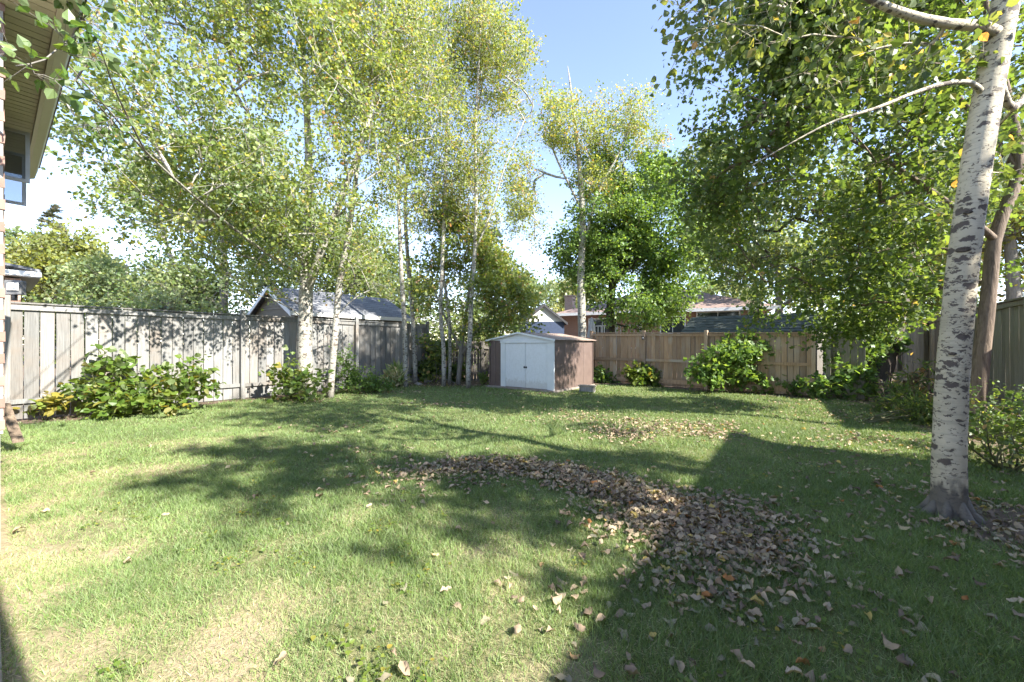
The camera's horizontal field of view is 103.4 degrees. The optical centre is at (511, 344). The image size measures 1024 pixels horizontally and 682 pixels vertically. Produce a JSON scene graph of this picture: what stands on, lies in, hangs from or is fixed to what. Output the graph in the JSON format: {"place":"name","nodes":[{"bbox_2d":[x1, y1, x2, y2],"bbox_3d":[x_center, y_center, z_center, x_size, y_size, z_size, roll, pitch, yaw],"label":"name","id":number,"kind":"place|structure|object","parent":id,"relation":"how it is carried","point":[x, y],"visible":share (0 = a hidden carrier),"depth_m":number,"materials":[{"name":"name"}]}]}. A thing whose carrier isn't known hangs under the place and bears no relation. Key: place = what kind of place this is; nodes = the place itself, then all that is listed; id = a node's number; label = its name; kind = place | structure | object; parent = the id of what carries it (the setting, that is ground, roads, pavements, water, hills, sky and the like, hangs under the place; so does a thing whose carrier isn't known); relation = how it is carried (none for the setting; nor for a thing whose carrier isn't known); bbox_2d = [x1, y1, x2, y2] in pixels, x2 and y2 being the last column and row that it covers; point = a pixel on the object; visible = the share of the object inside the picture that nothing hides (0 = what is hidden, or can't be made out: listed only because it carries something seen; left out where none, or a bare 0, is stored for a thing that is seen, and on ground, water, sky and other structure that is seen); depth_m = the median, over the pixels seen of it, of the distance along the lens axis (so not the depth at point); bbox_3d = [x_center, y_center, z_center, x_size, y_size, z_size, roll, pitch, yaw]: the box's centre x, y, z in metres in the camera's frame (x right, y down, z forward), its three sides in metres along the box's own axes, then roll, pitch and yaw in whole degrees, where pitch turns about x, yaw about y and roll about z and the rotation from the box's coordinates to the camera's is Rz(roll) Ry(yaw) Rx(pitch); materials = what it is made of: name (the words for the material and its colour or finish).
{"place":"outdoors","nodes":[
{"label":"outdoors","id":0,"kind":"place"},
{"bbox_2d":[0,628,1,681],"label":"paved strip","id":1,"kind":"object","parent":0,"point":[0,659],"visible":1,"depth_m":1.76,"materials":[{"name":"concrete"}]},
{"bbox_2d":[0,346,1023,681],"bbox_3d":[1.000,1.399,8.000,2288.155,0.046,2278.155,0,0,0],"label":"ground","id":2,"kind":"structure","parent":0,"point":[212,646],"depth_m":2.69,"materials":[{"name":"plant"}]},
{"bbox_2d":[4,222,38,263],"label":"leafy tree","id":3,"kind":"object","parent":2,"relation":"on","point":[9,233],"visible":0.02,"depth_m":41.96,"materials":[{"name":"green plant"}]},
{"bbox_2d":[4,262,41,301],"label":"neighbour house","id":4,"kind":"structure","parent":2,"relation":"on","point":[31,277],"depth_m":9.76,"materials":[{"name":"grey"}]},
{"bbox_2d":[4,280,25,300],"bbox_3d":[-11.250,-1.180,8.875,0.916,0.440,0.200,0,0,-7],"label":"floodlight","id":5,"kind":"object","parent":4,"relation":"attached to","point":[14,289],"visible":0.85,"depth_m":8.86,"materials":[{"name":"grey plastic"}]},
{"bbox_2d":[12,391,71,419],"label":"shrub","id":6,"kind":"object","parent":2,"relation":"on","point":[46,407],"visible":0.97,"depth_m":7.46,"materials":[{"name":"plant"}]},
{"bbox_2d":[0,0,86,433],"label":"house","id":7,"kind":"structure","parent":2,"relation":"on","point":[27,113],"depth_m":3.37,"materials":[{"name":"paint"}]},
{"bbox_2d":[4,403,23,442],"bbox_3d":[-6.467,1.013,5.225,0.395,0.478,0.100,0,0,22],"label":"leaning board","id":8,"kind":"object","parent":7,"relation":"attached to","point":[13,429],"visible":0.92,"depth_m":5.21,"materials":[{"name":"brown wood"}]},
{"bbox_2d":[65,86,296,184],"bbox_3d":[-7.366,-5.579,13.100,0.011,5.696,18.548,0,0,-16],"label":"service wire","id":9,"kind":"object","parent":7,"relation":"attached to","point":[132,117],"visible":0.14,"depth_m":5.48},
{"bbox_2d":[23,203,85,358],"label":"spruce tree","id":10,"kind":"object","parent":2,"relation":"on","point":[52,209],"visible":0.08,"depth_m":29.77,"materials":[{"name":"green plant"}]},
{"bbox_2d":[4,209,134,365],"bbox_3d":[-29.318,-3.530,26.161,10.255,10.082,6.846,0,0,0],"label":"leafy tree","id":11,"kind":"object","parent":2,"relation":"on","point":[42,258],"visible":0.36,"depth_m":24.76,"materials":[{"name":"green plant"}]},
{"bbox_2d":[27,250,144,362],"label":"leafy tree","id":12,"kind":"object","parent":2,"relation":"on","point":[88,276],"visible":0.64,"depth_m":22.17,"materials":[{"name":"green plant"}]},
{"bbox_2d":[21,277,256,378],"bbox_3d":[-13.743,-0.480,14.882,8.828,4.025,6.591,0,0,-21],"label":"hedge","id":13,"kind":"object","parent":2,"relation":"on","point":[85,296],"visible":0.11,"depth_m":14.90,"materials":[{"name":"green plant"}]},
{"bbox_2d":[56,344,228,419],"bbox_3d":[-7.350,0.881,8.074,2.866,1.786,1.833,0,0,-22],"label":"leafy shrub","id":14,"kind":"object","parent":2,"relation":"on","point":[127,398],"visible":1,"depth_m":7.93,"materials":[{"name":"green plant"}]},
{"bbox_2d":[118,267,211,332],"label":"leafy tree","id":15,"kind":"object","parent":2,"relation":"on","point":[168,304],"visible":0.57,"depth_m":14.82,"materials":[{"name":"green plant"}]},
{"bbox_2d":[99,241,247,313],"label":"leafy tree","id":16,"kind":"object","parent":2,"relation":"on","point":[183,269],"visible":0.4,"depth_m":19.48,"materials":[{"name":"green plant"}]},
{"bbox_2d":[74,108,337,324],"bbox_3d":[-14.890,-5.411,20.326,12.813,13.837,7.373,0,0,20],"label":"leafy tree","id":17,"kind":"object","parent":2,"relation":"on","point":[222,290],"visible":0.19,"depth_m":19.52,"materials":[{"name":"green plant"}]},
{"bbox_2d":[3,295,428,418],"bbox_3d":[-6.135,0.310,11.198,0.162,2.380,9.923,0,0,37],"label":"weathered fence","id":18,"kind":"object","parent":2,"relation":"on","point":[380,344],"visible":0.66,"depth_m":9.25,"materials":[{"name":"grey wood"}]},
{"bbox_2d":[0,0,446,397],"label":"poplar tree","id":19,"kind":"object","parent":2,"relation":"on","point":[229,179],"visible":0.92,"depth_m":8.12,"materials":[{"name":"green plant"}]},
{"bbox_2d":[273,651,286,665],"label":"fallen leaf","id":20,"kind":"object","parent":2,"relation":"on","point":[282,655],"visible":1,"depth_m":1.76,"materials":[{"name":"plant"}]},
{"bbox_2d":[258,345,343,402],"bbox_3d":[-5.310,0.740,10.033,2.013,1.477,1.209,0,0,17],"label":"leafy shrub","id":21,"kind":"object","parent":2,"relation":"on","point":[294,386],"visible":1,"depth_m":9.95,"materials":[{"name":"green plant"}]},
{"bbox_2d":[247,286,410,385],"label":"garage","id":22,"kind":"structure","parent":2,"relation":"on","point":[365,308],"depth_m":14.15,"materials":[{"name":"grey"}]},
{"bbox_2d":[254,195,437,304],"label":"leafy tree","id":23,"kind":"object","parent":2,"relation":"on","point":[391,252],"visible":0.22,"depth_m":22.77,"materials":[{"name":"green plant"}]},
{"bbox_2d":[327,342,395,393],"bbox_3d":[-4.355,0.696,11.660,2.031,1.515,1.125,0,0,0],"label":"vine shrub","id":24,"kind":"object","parent":2,"relation":"on","point":[370,383],"visible":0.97,"depth_m":11.58,"materials":[{"name":"green plant"}]},
{"bbox_2d":[285,0,474,397],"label":"poplar tree","id":25,"kind":"object","parent":2,"relation":"on","point":[340,278],"visible":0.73,"depth_m":10.61,"materials":[{"name":"green plant"}]},
{"bbox_2d":[374,672,390,681],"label":"fallen leaf","id":26,"kind":"object","parent":2,"relation":"on","point":[385,675],"visible":1,"depth_m":1.67,"materials":[{"name":"plant"}]},
{"bbox_2d":[334,0,453,386],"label":"poplar tree","id":27,"kind":"object","parent":2,"relation":"on","point":[403,311],"visible":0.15,"depth_m":13.11,"materials":[{"name":"green plant"}]},
{"bbox_2d":[378,358,411,386],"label":"bush","id":28,"kind":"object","parent":2,"relation":"on","point":[395,370],"depth_m":13.05,"materials":[{"name":"plant"}]},
{"bbox_2d":[398,658,409,676],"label":"fallen leaf","id":29,"kind":"object","parent":2,"relation":"on","point":[403,666],"visible":1,"depth_m":1.71,"materials":[{"name":"plant"}]},
{"bbox_2d":[371,0,496,383],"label":"poplar tree","id":30,"kind":"object","parent":2,"relation":"on","point":[414,351],"visible":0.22,"depth_m":14.15,"materials":[{"name":"green plant"}]},
{"bbox_2d":[410,338,465,382],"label":"vine shrub","id":31,"kind":"object","parent":2,"relation":"on","point":[420,368],"visible":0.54,"depth_m":14.69,"materials":[{"name":"green plant"}]},
{"bbox_2d":[360,265,550,370],"bbox_3d":[-3.293,-1.286,18.665,10.263,5.620,5.355,0,0,0],"label":"leafy tree","id":32,"kind":"object","parent":2,"relation":"on","point":[455,326],"visible":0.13,"depth_m":18.55,"materials":[{"name":"green plant"}]},
{"bbox_2d":[398,0,514,386],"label":"poplar tree","id":33,"kind":"object","parent":2,"relation":"on","point":[443,350],"visible":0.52,"depth_m":12.96,"materials":[{"name":"green plant"}]},
{"bbox_2d":[429,341,488,380],"bbox_3d":[-0.098,0.679,15.218,6.018,1.641,0.134,0,0,0],"label":"picket fence","id":34,"kind":"object","parent":2,"relation":"on","point":[484,366],"visible":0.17,"depth_m":15.25,"materials":[{"name":"grey wood"}]},
{"bbox_2d":[402,186,548,384],"bbox_3d":[-1.305,-2.065,13.685,5.314,6.977,3.183,0,0,24],"label":"maple","id":35,"kind":"object","parent":2,"relation":"on","point":[497,273],"visible":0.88,"depth_m":13.34,"materials":[{"name":"green plant"}]},
{"bbox_2d":[423,0,532,384],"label":"poplar tree","id":36,"kind":"object","parent":2,"relation":"on","point":[473,83],"visible":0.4,"depth_m":13.89,"materials":[{"name":"green plant"}]},
{"bbox_2d":[413,0,548,388],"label":"poplar tree","id":37,"kind":"object","parent":2,"relation":"on","point":[508,60],"visible":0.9,"depth_m":12.64,"materials":[{"name":"green plant"}]},
{"bbox_2d":[477,371,488,384],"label":"seedling","id":38,"kind":"object","parent":2,"relation":"on","point":[483,378],"visible":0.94,"depth_m":13.74,"materials":[{"name":"green plant"}]},
{"bbox_2d":[456,204,519,361],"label":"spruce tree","id":39,"kind":"object","parent":2,"relation":"on","point":[494,228],"visible":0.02,"depth_m":21.89,"materials":[{"name":"green plant"}]},
{"bbox_2d":[12,382,1023,681],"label":"leaf litter","id":40,"kind":"object","parent":2,"relation":"on","point":[662,500],"visible":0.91,"depth_m":3.38,"materials":[{"name":"plant"}]},
{"bbox_2d":[13,442,1022,681],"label":"lawn weeds","id":41,"kind":"object","parent":2,"relation":"on","point":[430,679],"visible":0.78,"depth_m":2.27,"materials":[{"name":"green plant"}]},
{"bbox_2d":[514,623,521,634],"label":"fallen leaf","id":42,"kind":"object","parent":2,"relation":"on","point":[517,628],"visible":1,"depth_m":1.93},
{"bbox_2d":[485,332,595,392],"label":"metal shed","id":43,"kind":"structure","parent":2,"relation":"on","point":[549,362],"depth_m":12.39,"materials":[{"name":"metal"}]},
{"bbox_2d":[505,343,525,387],"bbox_3d":[0.096,0.644,12.501,0.791,1.348,0.041,0,0,39],"label":"door","id":44,"kind":"structure","parent":43,"relation":"in","point":[515,353],"depth_m":12.49,"materials":[{"name":"white metal"}]},
{"bbox_2d":[525,343,546,388],"bbox_3d":[0.714,0.644,12.005,0.791,1.348,0.041,0,0,39],"label":"door","id":45,"kind":"structure","parent":43,"relation":"in","point":[536,353],"depth_m":11.99,"materials":[{"name":"white metal"}]},
{"bbox_2d":[517,267,565,308],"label":"leafy tree","id":46,"kind":"object","parent":2,"relation":"on","point":[547,291],"visible":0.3,"depth_m":33.34,"materials":[{"name":"green plant"}]},
{"bbox_2d":[520,304,567,333],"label":"white shed","id":47,"kind":"structure","parent":2,"relation":"on","point":[557,322],"depth_m":24.02,"materials":[{"name":"paint"}]},
{"bbox_2d":[551,593,562,604],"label":"fallen leaf","id":48,"kind":"object","parent":2,"relation":"on","point":[557,599],"visible":1,"depth_m":2.15,"materials":[{"name":"plant"}]},
{"bbox_2d":[552,672,572,681],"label":"fallen leaf","id":49,"kind":"object","parent":2,"relation":"on","point":[561,676],"visible":1,"depth_m":1.67,"materials":[{"name":"plant"}]},
{"bbox_2d":[545,275,607,312],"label":"leafy tree","id":50,"kind":"object","parent":2,"relation":"on","point":[559,303],"visible":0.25,"depth_m":44.44,"materials":[{"name":"green plant"}]},
{"bbox_2d":[574,622,585,631],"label":"fallen leaf","id":51,"kind":"object","parent":2,"relation":"on","point":[579,627],"visible":1,"depth_m":1.95,"materials":[{"name":"plant"}]},
{"bbox_2d":[489,66,675,337],"bbox_3d":[2.952,-5.144,16.910,7.759,13.090,4.209,0,0,0],"label":"poplar tree","id":52,"kind":"object","parent":2,"relation":"on","point":[554,138],"visible":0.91,"depth_m":16.53,"materials":[{"name":"green plant"}]},
{"bbox_2d":[582,606,591,614],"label":"fallen leaf","id":53,"kind":"object","parent":2,"relation":"on","point":[588,611],"visible":1,"depth_m":2.06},
{"bbox_2d":[578,384,596,392],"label":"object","id":54,"kind":"object","parent":2,"relation":"on","point":[586,388],"visible":0.94,"depth_m":11.68,"materials":[{"name":"grey wood"}]},
{"bbox_2d":[587,317,595,336],"bbox_3d":[3.997,0.025,20.300,0.600,2.750,0.585,0,0,0],"label":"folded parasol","id":55,"kind":"object","parent":2,"relation":"on","point":[591,322],"visible":0.47,"depth_m":20.23,"materials":[{"name":"grey fabric"}]},
{"bbox_2d":[593,662,605,677],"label":"fallen leaf","id":56,"kind":"object","parent":2,"relation":"on","point":[598,673],"visible":1,"depth_m":1.68,"materials":[{"name":"plant"}]},
{"bbox_2d":[596,613,605,621],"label":"fallen leaf","id":57,"kind":"object","parent":2,"relation":"on","point":[599,616],"visible":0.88,"depth_m":2.02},
{"bbox_2d":[593,362,619,382],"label":"creeping plant","id":58,"kind":"object","parent":2,"relation":"on","point":[600,378],"visible":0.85,"depth_m":14.53,"materials":[{"name":"green plant"}]},
{"bbox_2d":[592,323,640,357],"bbox_3d":[5.458,0.225,20.197,3.192,2.450,2.535,0,0,27],"label":"white railing","id":59,"kind":"object","parent":2,"relation":"on","point":[594,326],"visible":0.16,"depth_m":19.14,"materials":[{"name":"paint"}]},
{"bbox_2d":[614,608,623,617],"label":"fallen leaf","id":60,"kind":"object","parent":2,"relation":"on","point":[619,613],"visible":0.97,"depth_m":2.05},
{"bbox_2d":[538,135,716,367],"bbox_3d":[5.156,-3.939,17.766,8.018,10.677,5.461,0,0,0],"label":"maple tree","id":61,"kind":"object","parent":2,"relation":"on","point":[617,252],"visible":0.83,"depth_m":16.84,"materials":[{"name":"green plant"}]},
{"bbox_2d":[624,665,640,675],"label":"fallen leaf","id":62,"kind":"object","parent":2,"relation":"on","point":[632,669],"visible":1,"depth_m":1.70,"materials":[{"name":"plant"}]},
{"bbox_2d":[618,360,662,386],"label":"leafy shrub","id":63,"kind":"object","parent":2,"relation":"on","point":[640,374],"visible":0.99,"depth_m":13.37,"materials":[{"name":"green plant"}]},
{"bbox_2d":[556,290,780,367],"bbox_3d":[10.572,-1.125,28.629,12.892,5.250,10.050,0,0,26],"label":"brick bungalow","id":64,"kind":"object","parent":2,"relation":"on","point":[713,305],"visible":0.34,"depth_m":24.46,"materials":[{"name":"brown"}]},
{"bbox_2d":[588,318,616,337],"bbox_3d":[5.803,-1.050,25.964,1.840,1.240,0.090,0,0,26],"label":"window","id":65,"kind":"structure","parent":64,"relation":"in","point":[598,322],"depth_m":26.05,"materials":[{"name":"glass"}]},
{"bbox_2d":[660,316,685,333],"bbox_3d":[9.574,-1.150,24.104,1.440,1.040,0.090,0,0,26],"label":"window","id":66,"kind":"structure","parent":64,"relation":"in","point":[679,327],"depth_m":24.04,"materials":[{"name":"glass"}]},
{"bbox_2d":[696,310,739,316],"bbox_3d":[11.726,-1.520,23.043,2.240,0.740,0.090,0,0,26],"label":"window","id":67,"kind":"structure","parent":64,"relation":"in","point":[734,312],"depth_m":23.06,"materials":[{"name":"glass"}]},
{"bbox_2d":[675,660,684,672],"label":"fallen leaf","id":68,"kind":"object","parent":2,"relation":"on","point":[681,665],"visible":0.97,"depth_m":1.73,"materials":[{"name":"plant"}]},
{"bbox_2d":[590,330,815,395],"bbox_3d":[5.475,0.500,12.917,6.791,2.000,0.162,0,0,42],"label":"cedar fence","id":69,"kind":"object","parent":2,"relation":"on","point":[675,352],"visible":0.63,"depth_m":12.92,"materials":[{"name":"brown wood"}]},
{"bbox_2d":[681,272,771,301],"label":"leafy tree","id":70,"kind":"object","parent":2,"relation":"on","point":[710,290],"visible":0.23,"depth_m":46.76,"materials":[{"name":"green plant"}]},
{"bbox_2d":[719,573,735,580],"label":"fallen leaf","id":71,"kind":"object","parent":2,"relation":"on","point":[729,577],"visible":1,"depth_m":2.36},
{"bbox_2d":[682,325,786,393],"bbox_3d":[6.350,0.469,11.712,2.965,2.062,1.649,0,0,0],"label":"shrub","id":72,"kind":"object","parent":2,"relation":"on","point":[743,354],"visible":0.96,"depth_m":11.41,"materials":[{"name":"green plant"}]},
{"bbox_2d":[730,649,742,663],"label":"fallen leaf","id":73,"kind":"object","parent":2,"relation":"on","point":[737,653],"visible":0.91,"depth_m":1.78,"materials":[{"name":"plant"}]},
{"bbox_2d":[740,659,755,671],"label":"fallen leaf","id":74,"kind":"object","parent":2,"relation":"on","point":[751,664],"visible":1,"depth_m":1.73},
{"bbox_2d":[680,312,827,386],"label":"garden shed","id":75,"kind":"structure","parent":2,"relation":"on","point":[716,324],"depth_m":13.65,"materials":[{"name":"grey wood"}]},
{"bbox_2d":[746,607,761,616],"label":"fallen leaf","id":76,"kind":"object","parent":2,"relation":"on","point":[756,612],"visible":1,"depth_m":2.07,"materials":[{"name":"plant"}]},
{"bbox_2d":[747,595,763,605],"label":"fallen leaf","id":77,"kind":"object","parent":2,"relation":"on","point":[756,599],"visible":1,"depth_m":2.15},
{"bbox_2d":[662,125,856,315],"bbox_3d":[15.776,-5.656,24.119,13.717,14.325,6.839,0,0,0],"label":"leafy tree","id":78,"kind":"object","parent":2,"relation":"on","point":[783,244],"visible":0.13,"depth_m":23.28,"materials":[{"name":"green plant"}]},
{"bbox_2d":[754,591,768,602],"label":"fallen leaf","id":79,"kind":"object","parent":2,"relation":"on","point":[763,594],"visible":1,"depth_m":2.19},
{"bbox_2d":[779,596,791,605],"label":"fallen leaf","id":80,"kind":"object","parent":2,"relation":"on","point":[788,599],"visible":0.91,"depth_m":2.18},
{"bbox_2d":[786,590,798,599],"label":"fallen leaf","id":81,"kind":"object","parent":2,"relation":"on","point":[791,593],"visible":1,"depth_m":2.20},
{"bbox_2d":[785,666,805,678],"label":"fallen leaf","id":82,"kind":"object","parent":2,"relation":"on","point":[789,670],"visible":0.94,"depth_m":1.69,"materials":[{"name":"plant"}]},
{"bbox_2d":[775,374,817,395],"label":"shrub","id":83,"kind":"object","parent":2,"relation":"on","point":[793,387],"visible":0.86,"depth_m":10.83,"materials":[{"name":"green plant"}]},
{"bbox_2d":[791,617,806,624],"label":"fallen leaf","id":84,"kind":"object","parent":2,"relation":"on","point":[796,619],"visible":0.88,"depth_m":2.02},
{"bbox_2d":[796,657,809,665],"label":"fallen leaf","id":85,"kind":"object","parent":2,"relation":"on","point":[805,661],"visible":0.97,"depth_m":1.74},
{"bbox_2d":[804,670,815,681],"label":"fallen leaf","id":86,"kind":"object","parent":2,"relation":"on","point":[809,674],"visible":0.97,"depth_m":1.67,"materials":[{"name":"plant"}]},
{"bbox_2d":[806,623,823,631],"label":"fallen leaf","id":87,"kind":"object","parent":2,"relation":"on","point":[808,626],"visible":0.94,"depth_m":1.99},
{"bbox_2d":[643,0,1023,437],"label":"maple tree","id":88,"kind":"object","parent":2,"relation":"on","point":[782,128],"visible":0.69,"depth_m":6.51,"materials":[{"name":"green plant"}]},
{"bbox_2d":[649,0,1023,527],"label":"poplar tree","id":89,"kind":"object","parent":2,"relation":"on","point":[948,495],"visible":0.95,"depth_m":3.31,"materials":[{"name":"white plant"}]},
{"bbox_2d":[665,53,1023,396],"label":"old tree","id":90,"kind":"object","parent":2,"relation":"on","point":[792,206],"visible":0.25,"depth_m":11.89,"materials":[{"name":"green plant"}]},
{"bbox_2d":[826,331,864,398],"bbox_3d":[8.448,0.575,10.221,0.798,1.850,0.162,0,0,42],"label":"board panel","id":91,"kind":"object","parent":2,"relation":"on","point":[858,355],"visible":0.38,"depth_m":10.23,"materials":[{"name":"beige wood"}]},
{"bbox_2d":[842,644,852,653],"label":"fallen leaf","id":92,"kind":"object","parent":2,"relation":"on","point":[848,648],"visible":1,"depth_m":1.82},
{"bbox_2d":[799,321,913,400],"bbox_3d":[9.078,0.315,10.630,3.464,2.385,1.376,0,0,-22],"label":"vine shrub","id":93,"kind":"object","parent":2,"relation":"on","point":[844,381],"visible":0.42,"depth_m":10.18,"materials":[{"name":"green plant"}]},
{"bbox_2d":[769,244,1005,373],"bbox_3d":[17.426,-2.016,18.956,10.859,7.179,6.282,0,0,0],"label":"leafy tree","id":94,"kind":"object","parent":2,"relation":"on","point":[932,303],"visible":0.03,"depth_m":18.25,"materials":[{"name":"green plant"}]},
{"bbox_2d":[881,631,904,649],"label":"fallen leaf","id":95,"kind":"object","parent":2,"relation":"on","point":[887,643],"visible":1,"depth_m":1.84,"materials":[{"name":"plant"}]},
{"bbox_2d":[859,387,932,424],"bbox_3d":[7.081,1.195,7.201,1.991,0.883,1.096,0,0,0],"label":"wild plant","id":96,"kind":"object","parent":2,"relation":"on","point":[920,412],"visible":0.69,"depth_m":7.15,"materials":[{"name":"green plant"}]},
{"bbox_2d":[895,566,903,575],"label":"fallen leaf","id":97,"kind":"object","parent":2,"relation":"on","point":[900,571],"visible":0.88,"depth_m":2.43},
{"bbox_2d":[864,352,935,415],"bbox_3d":[8.129,0.884,8.347,1.952,1.439,1.203,0,0,-33],"label":"wild plant","id":98,"kind":"object","parent":2,"relation":"on","point":[898,387],"visible":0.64,"depth_m":8.50,"materials":[{"name":"green plant"}]},
{"bbox_2d":[869,368,933,402],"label":"dead plant","id":99,"kind":"object","parent":2,"relation":"on","point":[904,379],"visible":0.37,"depth_m":9.51,"materials":[{"name":"plant"}]},
{"bbox_2d":[896,653,910,667],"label":"fallen leaf","id":100,"kind":"object","parent":2,"relation":"on","point":[901,658],"visible":1,"depth_m":1.75,"materials":[{"name":"plant"}]},
{"bbox_2d":[925,673,940,681],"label":"fallen leaf","id":101,"kind":"object","parent":2,"relation":"on","point":[937,676],"visible":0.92,"depth_m":1.67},
{"bbox_2d":[886,147,1023,300],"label":"leafy tree","id":102,"kind":"object","parent":2,"relation":"on","point":[1010,247],"visible":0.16,"depth_m":14.99,"materials":[{"name":"plant"}]},
{"bbox_2d":[897,297,1023,414],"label":"side fence","id":103,"kind":"object","parent":2,"relation":"on","point":[1007,362],"visible":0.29,"depth_m":8.42,"materials":[{"name":"beige wood"}]},
{"bbox_2d":[968,377,1023,472],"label":"wild plant","id":104,"kind":"object","parent":2,"relation":"on","point":[1013,426],"visible":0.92,"depth_m":4.54,"materials":[{"name":"green plant"}]},
{"bbox_2d":[4,0,1023,344],"label":"sky","id":105,"kind":"structure","parent":0,"point":[606,41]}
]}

